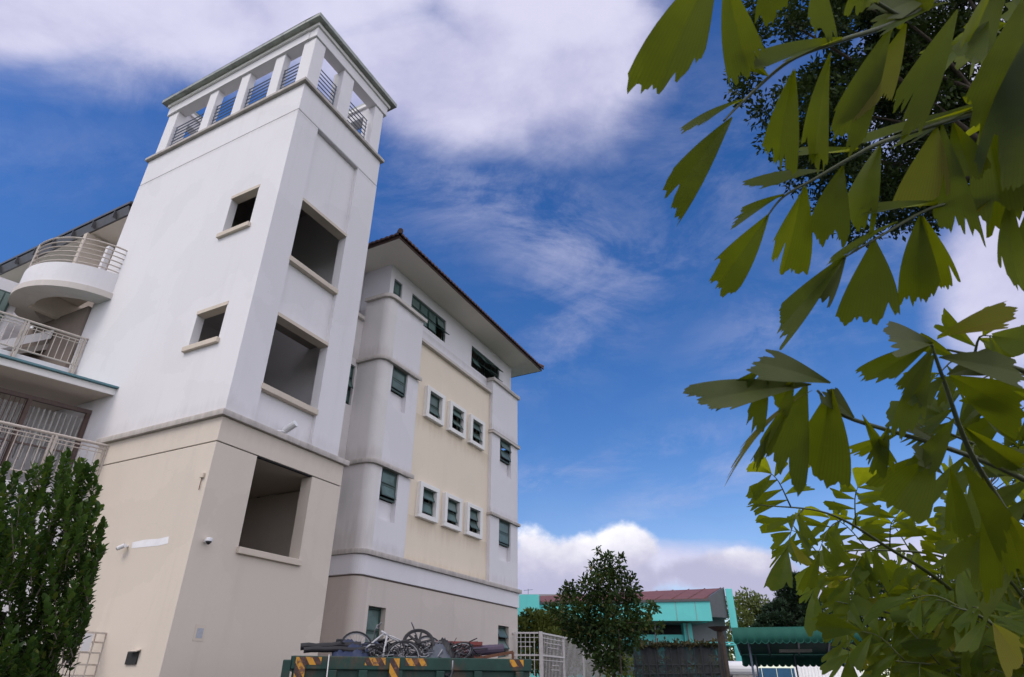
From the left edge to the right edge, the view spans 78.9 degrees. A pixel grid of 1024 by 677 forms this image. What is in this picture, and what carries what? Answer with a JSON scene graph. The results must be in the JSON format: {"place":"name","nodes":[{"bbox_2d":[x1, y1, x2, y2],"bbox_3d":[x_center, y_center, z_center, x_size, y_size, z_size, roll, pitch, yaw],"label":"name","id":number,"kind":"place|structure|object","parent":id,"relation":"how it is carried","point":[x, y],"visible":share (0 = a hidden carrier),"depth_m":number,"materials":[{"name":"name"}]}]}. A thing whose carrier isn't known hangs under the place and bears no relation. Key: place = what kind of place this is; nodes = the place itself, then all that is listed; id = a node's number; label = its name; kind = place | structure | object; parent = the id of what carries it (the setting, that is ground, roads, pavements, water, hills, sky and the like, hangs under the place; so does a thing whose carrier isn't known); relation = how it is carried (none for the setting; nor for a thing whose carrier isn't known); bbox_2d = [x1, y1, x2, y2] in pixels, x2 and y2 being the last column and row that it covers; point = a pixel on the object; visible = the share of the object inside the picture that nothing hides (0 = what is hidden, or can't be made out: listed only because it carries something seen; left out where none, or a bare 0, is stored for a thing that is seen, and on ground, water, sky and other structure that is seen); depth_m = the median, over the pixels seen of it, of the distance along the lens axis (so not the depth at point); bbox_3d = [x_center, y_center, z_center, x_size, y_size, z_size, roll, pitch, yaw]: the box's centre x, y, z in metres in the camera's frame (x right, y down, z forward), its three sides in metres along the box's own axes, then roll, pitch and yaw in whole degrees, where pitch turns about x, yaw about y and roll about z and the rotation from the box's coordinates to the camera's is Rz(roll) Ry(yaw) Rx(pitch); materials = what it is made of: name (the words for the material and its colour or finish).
{"place":"outdoors","nodes":[
{"label":"outdoors","id":0,"kind":"place"},
{"bbox_2d":[0,0,1023,676],"label":"sky","id":1,"kind":"structure","parent":0,"point":[517,153],"materials":[{"name":"blue"}]},
{"bbox_2d":[517,587,741,676],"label":"turquoise building","id":2,"kind":"structure","parent":0,"point":[688,614],"depth_m":40.72,"materials":[{"name":"paint"}]},
{"bbox_2d":[708,626,729,676],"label":"lamp pillar","id":3,"kind":"structure","parent":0,"point":[724,665],"depth_m":22.28,"materials":[{"name":"grey concrete"}]},
{"bbox_2d":[728,661,758,676],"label":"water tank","id":4,"kind":"object","parent":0,"point":[737,669],"visible":0.51,"depth_m":27.13,"materials":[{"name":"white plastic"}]},
{"bbox_2d":[990,438,1023,499],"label":"slender tree","id":5,"kind":"object","parent":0,"point":[1014,480],"visible":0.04,"depth_m":30.25,"materials":[{"name":"green plant"}]},
{"label":"ground","id":6,"kind":"structure","parent":0,"visible":0},
{"bbox_2d":[0,233,127,644],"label":"balcony block","id":7,"kind":"structure","parent":6,"relation":"on","point":[41,382],"depth_m":17.11,"materials":[{"name":"white paint"}]},
{"bbox_2d":[0,289,10,320],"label":"window","id":8,"kind":"structure","parent":7,"relation":"in","point":[4,295],"depth_m":18.41,"materials":[{"name":"teal glass"}]},
{"bbox_2d":[0,201,132,327],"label":"roof","id":9,"kind":"structure","parent":6,"relation":"on","point":[106,227],"depth_m":22.03,"materials":[{"name":"white paint"}]},
{"bbox_2d":[725,586,769,660],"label":"pale tree","id":10,"kind":"object","parent":6,"relation":"on","point":[745,616],"visible":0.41,"depth_m":68.84,"materials":[{"name":"green plant"}]},
{"bbox_2d":[749,571,828,626],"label":"conifer","id":11,"kind":"object","parent":6,"relation":"on","point":[790,612],"visible":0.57,"depth_m":56.52,"materials":[{"name":"green plant"}]},
{"bbox_2d":[821,559,955,674],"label":"broad tree","id":12,"kind":"object","parent":6,"relation":"on","point":[882,591],"visible":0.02,"depth_m":51.32,"materials":[{"name":"green plant"}]},
{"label":"car park","id":13,"kind":"structure","parent":0,"visible":0},
{"bbox_2d":[0,447,108,676],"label":"leafy shrub","id":14,"kind":"object","parent":13,"relation":"on","point":[33,657],"visible":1,"depth_m":5.96,"materials":[{"name":"green plant"}]},
{"bbox_2d":[28,12,396,676],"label":"stair tower","id":15,"kind":"structure","parent":13,"relation":"on","point":[219,331],"depth_m":15.90,"materials":[{"name":"white paint"}]},
{"bbox_2d":[24,631,106,676],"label":"grille gate","id":16,"kind":"structure","parent":15,"relation":"attached to","point":[86,644],"depth_m":11.67,"materials":[{"name":"white metal"}]},
{"bbox_2d":[116,543,128,549],"bbox_3d":[-8.028,4.301,12.835,0.203,0.132,0.157,-8,-30,14],"label":"bullet camera","id":17,"kind":"object","parent":15,"relation":"attached to","point":[121,546],"visible":1,"depth_m":12.78,"materials":[{"name":"white plastic"}]},
{"bbox_2d":[124,649,140,664],"bbox_3d":[-6.982,5.831,11.402,0.330,0.250,0.109,-14,-32,24],"label":"wall vent","id":18,"kind":"object","parent":15,"relation":"attached to","point":[132,657],"depth_m":11.41,"materials":[{"name":"black metal"}]},
{"bbox_2d":[192,624,206,640],"bbox_3d":[-5.921,5.581,11.800,0.009,0.280,0.240,-14,-32,24],"label":"wall notice","id":19,"kind":"object","parent":15,"relation":"attached to","point":[199,632],"depth_m":11.79,"materials":[{"name":"white paper"}]},
{"bbox_2d":[198,472,204,489],"bbox_3d":[-6.349,2.914,12.697,0.100,0.350,0.048,-14,-32,24],"label":"junction box","id":20,"kind":"object","parent":15,"relation":"attached to","point":[202,475],"visible":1,"depth_m":12.72,"materials":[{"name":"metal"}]},
{"bbox_2d":[204,537,212,544],"bbox_3d":[-6.001,4.003,12.291,0.163,0.125,0.130,-14,-32,24],"label":"dome camera","id":21,"kind":"object","parent":15,"relation":"attached to","point":[207,540],"visible":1,"depth_m":12.25,"materials":[{"name":"white plastic"}]},
{"bbox_2d":[278,421,297,433],"bbox_3d":[-5.342,2.090,14.763,0.374,0.336,0.402,-14,-32,24],"label":"floodlight","id":22,"kind":"object","parent":15,"relation":"attached to","point":[289,427],"visible":0.89,"depth_m":14.77,"materials":[{"name":"white plastic"}]},
{"bbox_2d":[257,272,364,641],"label":"link block","id":23,"kind":"structure","parent":13,"relation":"on","point":[349,398],"depth_m":20.63,"materials":[{"name":"paint"}]},
{"bbox_2d":[346,366,353,404],"bbox_3d":[-5.454,1.429,20.429,0.233,1.410,0.670,-14,-32,24],"label":"window","id":24,"kind":"structure","parent":23,"relation":"in","point":[350,385],"depth_m":20.60,"materials":[{"name":"teal glass"}]},
{"bbox_2d":[281,655,531,676],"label":"skip","id":25,"kind":"object","parent":13,"relation":"on","point":[328,666],"visible":1,"depth_m":10.41,"materials":[{"name":"green paint"}]},
{"bbox_2d":[332,639,367,656],"bbox_3d":[-2.780,5.389,10.689,0.622,0.442,0.706,9,-30,-15],"label":"tarpaulin","id":26,"kind":"object","parent":25,"relation":"on","point":[356,652],"visible":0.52,"depth_m":10.54,"materials":[{"name":"blue paint"}]},
{"bbox_2d":[388,641,439,663],"bbox_3d":[-1.691,5.559,11.005,0.689,0.130,1.057,-2,-6,27],"label":"scrap bicycle","id":27,"kind":"object","parent":25,"relation":"in","point":[413,656],"visible":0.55,"depth_m":10.85,"materials":[{"name":"metal"}]},
{"bbox_2d":[424,643,450,657],"bbox_3d":[-1.296,5.609,10.977,0.456,0.447,0.506,9,-30,-15],"label":"rubbish bag","id":28,"kind":"object","parent":25,"relation":"on","point":[438,648],"visible":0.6,"depth_m":10.96,"materials":[{"name":"white plastic"}]},
{"bbox_2d":[438,637,455,657],"bbox_3d":[-1.198,5.590,11.204,0.303,0.406,0.408,9,-30,-15],"label":"rubbish bag","id":29,"kind":"object","parent":28,"relation":"on","point":[445,643],"visible":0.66,"depth_m":11.20,"materials":[{"name":"grey plastic"}]},
{"bbox_2d":[474,651,513,658],"bbox_3d":[-0.264,5.794,11.321,0.466,0.211,1.150,-23,-36,35],"label":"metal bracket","id":30,"kind":"object","parent":25,"relation":"on","point":[499,654],"visible":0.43,"depth_m":11.24,"materials":[{"name":"metal"}]},
{"bbox_2d":[496,656,511,658],"bbox_3d":[-0.222,5.877,11.347,0.517,0.178,0.032,9,-30,-15],"label":"board","id":31,"kind":"object","parent":25,"relation":"in","point":[508,657],"visible":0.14,"depth_m":11.39,"materials":[{"name":"white wood"}]},
{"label":"scrap heap","id":32,"kind":"object","parent":25,"relation":"in","visible":0},
{"bbox_2d":[342,631,372,656],"bbox_3d":[-2.845,5.675,11.402,0.640,0.640,0.100,16,-56,-26],"label":"loose wheel","id":33,"kind":"object","parent":32,"relation":"on","point":[356,633],"visible":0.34,"depth_m":11.60,"materials":[{"name":"black rubber"}]},
{"bbox_2d":[336,624,395,655],"bbox_3d":[-2.635,5.568,11.061,1.057,0.563,0.700,12,9,-34],"label":"scrap bicycle","id":34,"kind":"object","parent":32,"relation":"on","point":[376,642],"visible":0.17,"depth_m":11.26,"materials":[{"name":"grey paint"}]},
{"bbox_2d":[371,643,399,656],"bbox_3d":[-2.264,5.629,11.156,0.528,0.100,0.528,11,3,-25],"label":"loose wheel","id":35,"kind":"object","parent":32,"relation":"on","point":[397,651],"visible":0.22,"depth_m":11.22,"materials":[{"name":"black rubber"}]},
{"bbox_2d":[365,622,408,656],"bbox_3d":[-2.340,5.452,10.735,1.057,0.700,0.563,-32,-19,-41],"label":"scrap bicycle","id":36,"kind":"object","parent":32,"relation":"on","point":[386,634],"visible":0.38,"depth_m":10.95,"materials":[{"name":"white paint"}]},
{"bbox_2d":[377,622,424,654],"bbox_3d":[-2.038,5.696,11.325,1.057,0.701,0.563,-13,-60,-6],"label":"scrap bicycle","id":37,"kind":"object","parent":32,"relation":"on","point":[379,641],"visible":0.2,"depth_m":11.52,"materials":[{"name":"black metal"}]},
{"bbox_2d":[385,640,420,670],"bbox_3d":[-1.885,5.538,10.742,0.640,0.640,0.100,1,-46,-2],"label":"loose wheel","id":38,"kind":"object","parent":32,"relation":"on","point":[415,646],"visible":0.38,"depth_m":10.86,"materials":[{"name":"black rubber"}]},
{"bbox_2d":[365,642,442,656],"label":"loose spokes","id":39,"kind":"object","parent":32,"relation":"on","point":[406,651],"visible":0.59,"depth_m":10.88,"materials":[{"name":"metal"}]},
{"bbox_2d":[340,638,487,657],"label":"loose bars","id":40,"kind":"object","parent":32,"relation":"on","point":[379,649],"visible":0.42,"depth_m":11.04,"materials":[{"name":"grey metal"}]},
{"bbox_2d":[300,641,360,649],"bbox_3d":[-3.109,5.280,10.689,1.010,0.155,0.110,9,-30,-15],"label":"roll","id":41,"kind":"object","parent":40,"relation":"on","point":[337,643],"visible":0.63,"depth_m":10.64,"materials":[{"name":"grey fabric"}]},
{"bbox_2d":[304,646,364,652],"bbox_3d":[-3.007,5.275,10.548,1.012,0.122,0.090,9,-30,-15],"label":"roll","id":42,"kind":"object","parent":40,"relation":"on","point":[324,649],"visible":0.98,"depth_m":10.50,"materials":[{"name":"black fabric"}]},
{"bbox_2d":[402,629,434,655],"bbox_3d":[-1.675,5.463,11.159,0.588,0.588,0.100,-2,-62,-27],"label":"loose wheel","id":43,"kind":"object","parent":40,"relation":"on","point":[419,641],"visible":0.7,"depth_m":11.22,"materials":[{"name":"black rubber"}]},
{"bbox_2d":[421,635,437,644],"bbox_3d":[-1.530,5.896,11.749,0.640,0.640,0.100,22,-69,-34],"label":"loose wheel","id":44,"kind":"object","parent":32,"relation":"on","point":[426,636],"visible":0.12,"depth_m":11.95,"materials":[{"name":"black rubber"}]},
{"bbox_2d":[444,653,472,676],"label":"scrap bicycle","id":45,"kind":"object","parent":32,"relation":"on","point":[448,674],"visible":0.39,"depth_m":10.53,"materials":[{"name":"grey metal"}]},
{"bbox_2d":[436,641,481,657],"bbox_3d":[-1.036,5.830,11.648,0.880,0.270,0.425,9,-30,-15],"label":"crate","id":46,"kind":"object","parent":32,"relation":"on","point":[477,644],"visible":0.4,"depth_m":11.53,"materials":[{"name":"red paint"}]},
{"bbox_2d":[453,642,472,657],"bbox_3d":[-0.981,5.657,11.179,0.600,0.100,0.600,-15,8,25],"label":"loose wheel","id":47,"kind":"object","parent":32,"relation":"on","point":[469,653],"visible":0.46,"depth_m":11.20,"materials":[{"name":"grey metal"}]},
{"bbox_2d":[466,644,504,655],"bbox_3d":[-0.509,5.843,11.664,0.742,0.237,0.170,9,-30,-15],"label":"roll","id":48,"kind":"object","parent":32,"relation":"on","point":[494,649],"visible":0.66,"depth_m":11.63,"materials":[{"name":"purple plastic"}]},
{"bbox_2d":[318,228,543,658],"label":"front wing","id":49,"kind":"structure","parent":13,"relation":"on","point":[426,531],"depth_m":22.21,"materials":[{"name":"white paint"}]},
{"bbox_2d":[365,607,380,654],"bbox_3d":[-4.018,8.304,17.618,0.084,1.270,0.780,-14,-32,24],"label":"window","id":50,"kind":"structure","parent":49,"relation":"in","point":[374,616],"depth_m":17.78,"materials":[{"name":"teal glass"}]},
{"bbox_2d":[379,468,396,502],"bbox_3d":[-3.894,4.622,19.576,0.151,0.910,0.840,-14,-32,24],"label":"window","id":51,"kind":"structure","parent":49,"relation":"in","point":[389,478],"depth_m":19.59,"materials":[{"name":"teal glass"}]},
{"bbox_2d":[393,280,400,296],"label":"window","id":52,"kind":"structure","parent":49,"relation":"in","point":[397,287],"depth_m":23.11,"materials":[{"name":"teal glass"}]},
{"bbox_2d":[391,367,406,396],"bbox_3d":[-3.906,1.473,21.342,0.098,0.830,0.840,-14,-32,24],"label":"window","id":53,"kind":"structure","parent":49,"relation":"in","point":[398,378],"depth_m":21.35,"materials":[{"name":"teal glass"}]},
{"bbox_2d":[422,489,434,515],"bbox_3d":[-2.919,5.636,21.372,0.204,0.884,0.814,-14,-32,24],"label":"window","id":54,"kind":"structure","parent":49,"relation":"in","point":[426,507],"depth_m":21.43,"materials":[{"name":"teal glass"}]},
{"bbox_2d":[411,295,448,341],"bbox_3d":[-3.206,-0.800,24.543,0.378,0.980,2.380,-14,-32,24],"label":"window","id":55,"kind":"structure","parent":49,"relation":"in","point":[419,306],"depth_m":24.68,"materials":[{"name":"teal glass"}]},
{"bbox_2d":[429,394,439,417],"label":"window","id":56,"kind":"structure","parent":49,"relation":"in","point":[434,401],"depth_m":23.22,"materials":[{"name":"teal glass"}]},
{"bbox_2d":[447,499,457,524],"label":"window","id":57,"kind":"structure","parent":49,"relation":"in","point":[452,505],"depth_m":22.67,"materials":[{"name":"teal glass"}]},
{"bbox_2d":[452,408,463,431],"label":"window","id":58,"kind":"structure","parent":49,"relation":"in","point":[455,412],"depth_m":24.40,"materials":[{"name":"teal glass"}]},
{"bbox_2d":[470,509,479,532],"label":"window","id":59,"kind":"structure","parent":49,"relation":"in","point":[473,514],"depth_m":23.88,"materials":[{"name":"teal glass"}]},
{"bbox_2d":[473,421,481,442],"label":"window","id":60,"kind":"structure","parent":49,"relation":"in","point":[475,425],"depth_m":25.60,"materials":[{"name":"teal glass"}]},
{"bbox_2d":[471,347,502,381],"bbox_3d":[-1.107,1.278,28.039,0.403,1.000,2.530,-14,-32,24],"label":"window","id":61,"kind":"structure","parent":49,"relation":"in","point":[477,363],"depth_m":28.04,"materials":[{"name":"black glass"}]},
{"bbox_2d":[499,520,508,546],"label":"window","id":62,"kind":"structure","parent":49,"relation":"in","point":[503,526],"depth_m":25.67,"materials":[{"name":"teal glass"}]},
{"bbox_2d":[498,626,509,657],"bbox_3d":[-0.374,11.646,23.581,0.288,1.350,0.850,-14,-32,24],"label":"window","id":63,"kind":"structure","parent":49,"relation":"in","point":[502,633],"depth_m":23.76,"materials":[{"name":"teal glass"}]},
{"bbox_2d":[500,439,511,464],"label":"window","id":64,"kind":"structure","parent":49,"relation":"in","point":[505,455],"depth_m":27.35,"materials":[{"name":"teal glass"}]},
{"bbox_2d":[512,631,542,676],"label":"steel fence","id":65,"kind":"object","parent":13,"relation":"on","point":[540,654],"visible":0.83,"depth_m":24.06,"materials":[{"name":"white metal"}]},
{"bbox_2d":[518,607,582,676],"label":"bushy tree","id":66,"kind":"object","parent":13,"relation":"on","point":[542,619],"visible":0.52,"depth_m":29.21,"materials":[{"name":"green plant"}]},
{"bbox_2d":[542,632,611,676],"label":"steel fence","id":67,"kind":"object","parent":13,"relation":"on","point":[585,663],"visible":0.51,"depth_m":26.22,"materials":[{"name":"white metal"}]},
{"bbox_2d":[541,545,665,676],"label":"young tree","id":68,"kind":"object","parent":13,"relation":"on","point":[608,609],"visible":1,"depth_m":18.16,"materials":[{"name":"green plant"}]},
{"bbox_2d":[618,629,621,676],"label":"tree stake","id":69,"kind":"object","parent":13,"relation":"on","point":[620,656],"visible":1,"depth_m":17.41,"materials":[{"name":"brown wood"}]},
{"bbox_2d":[550,652,732,676],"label":"ground plants","id":70,"kind":"object","parent":13,"relation":"on","point":[590,669],"visible":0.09,"depth_m":30.58,"materials":[{"name":"green plant"}]},
{"bbox_2d":[633,644,721,676],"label":"hoarding","id":71,"kind":"object","parent":13,"relation":"on","point":[684,661],"visible":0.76,"depth_m":26.26,"materials":[{"name":"grey metal"}]},
{"bbox_2d":[632,636,726,650],"bbox_3d":[7.119,13.007,26.528,4.027,0.578,0.722,-7,-30,13],"label":"climbing vine","id":72,"kind":"object","parent":71,"relation":"attached to","point":[661,643],"visible":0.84,"depth_m":26.47,"materials":[{"name":"green plant"}]},
{"bbox_2d":[759,668,795,676],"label":"blue hoarding","id":73,"kind":"object","parent":13,"relation":"on","point":[773,672],"visible":0.56,"depth_m":29.10,"materials":[{"name":"blue metal"}]},
{"bbox_2d":[730,627,861,676],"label":"canvas awning","id":74,"kind":"object","parent":13,"relation":"on","point":[757,647],"visible":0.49,"depth_m":16.11,"materials":[{"name":"fabric"}]},
{"bbox_2d":[627,0,1023,644],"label":"fishtail palm","id":75,"kind":"object","parent":13,"relation":"on","point":[991,194],"visible":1,"depth_m":1.44,"materials":[{"name":"green plant"}]},
{"bbox_2d":[794,665,861,676],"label":"corrugated sheet","id":76,"kind":"object","parent":13,"relation":"on","point":[809,671],"visible":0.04,"depth_m":19.41,"materials":[{"name":"white plastic"}]},
{"bbox_2d":[723,0,1023,251],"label":"rain tree","id":77,"kind":"object","parent":13,"relation":"on","point":[921,34],"visible":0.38,"depth_m":17.64,"materials":[{"name":"green plant"}]},
{"bbox_2d":[745,455,1023,676],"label":"fishtail palm","id":78,"kind":"object","parent":13,"relation":"on","point":[935,626],"visible":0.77,"depth_m":3.21,"materials":[{"name":"green plant"}]}
]}

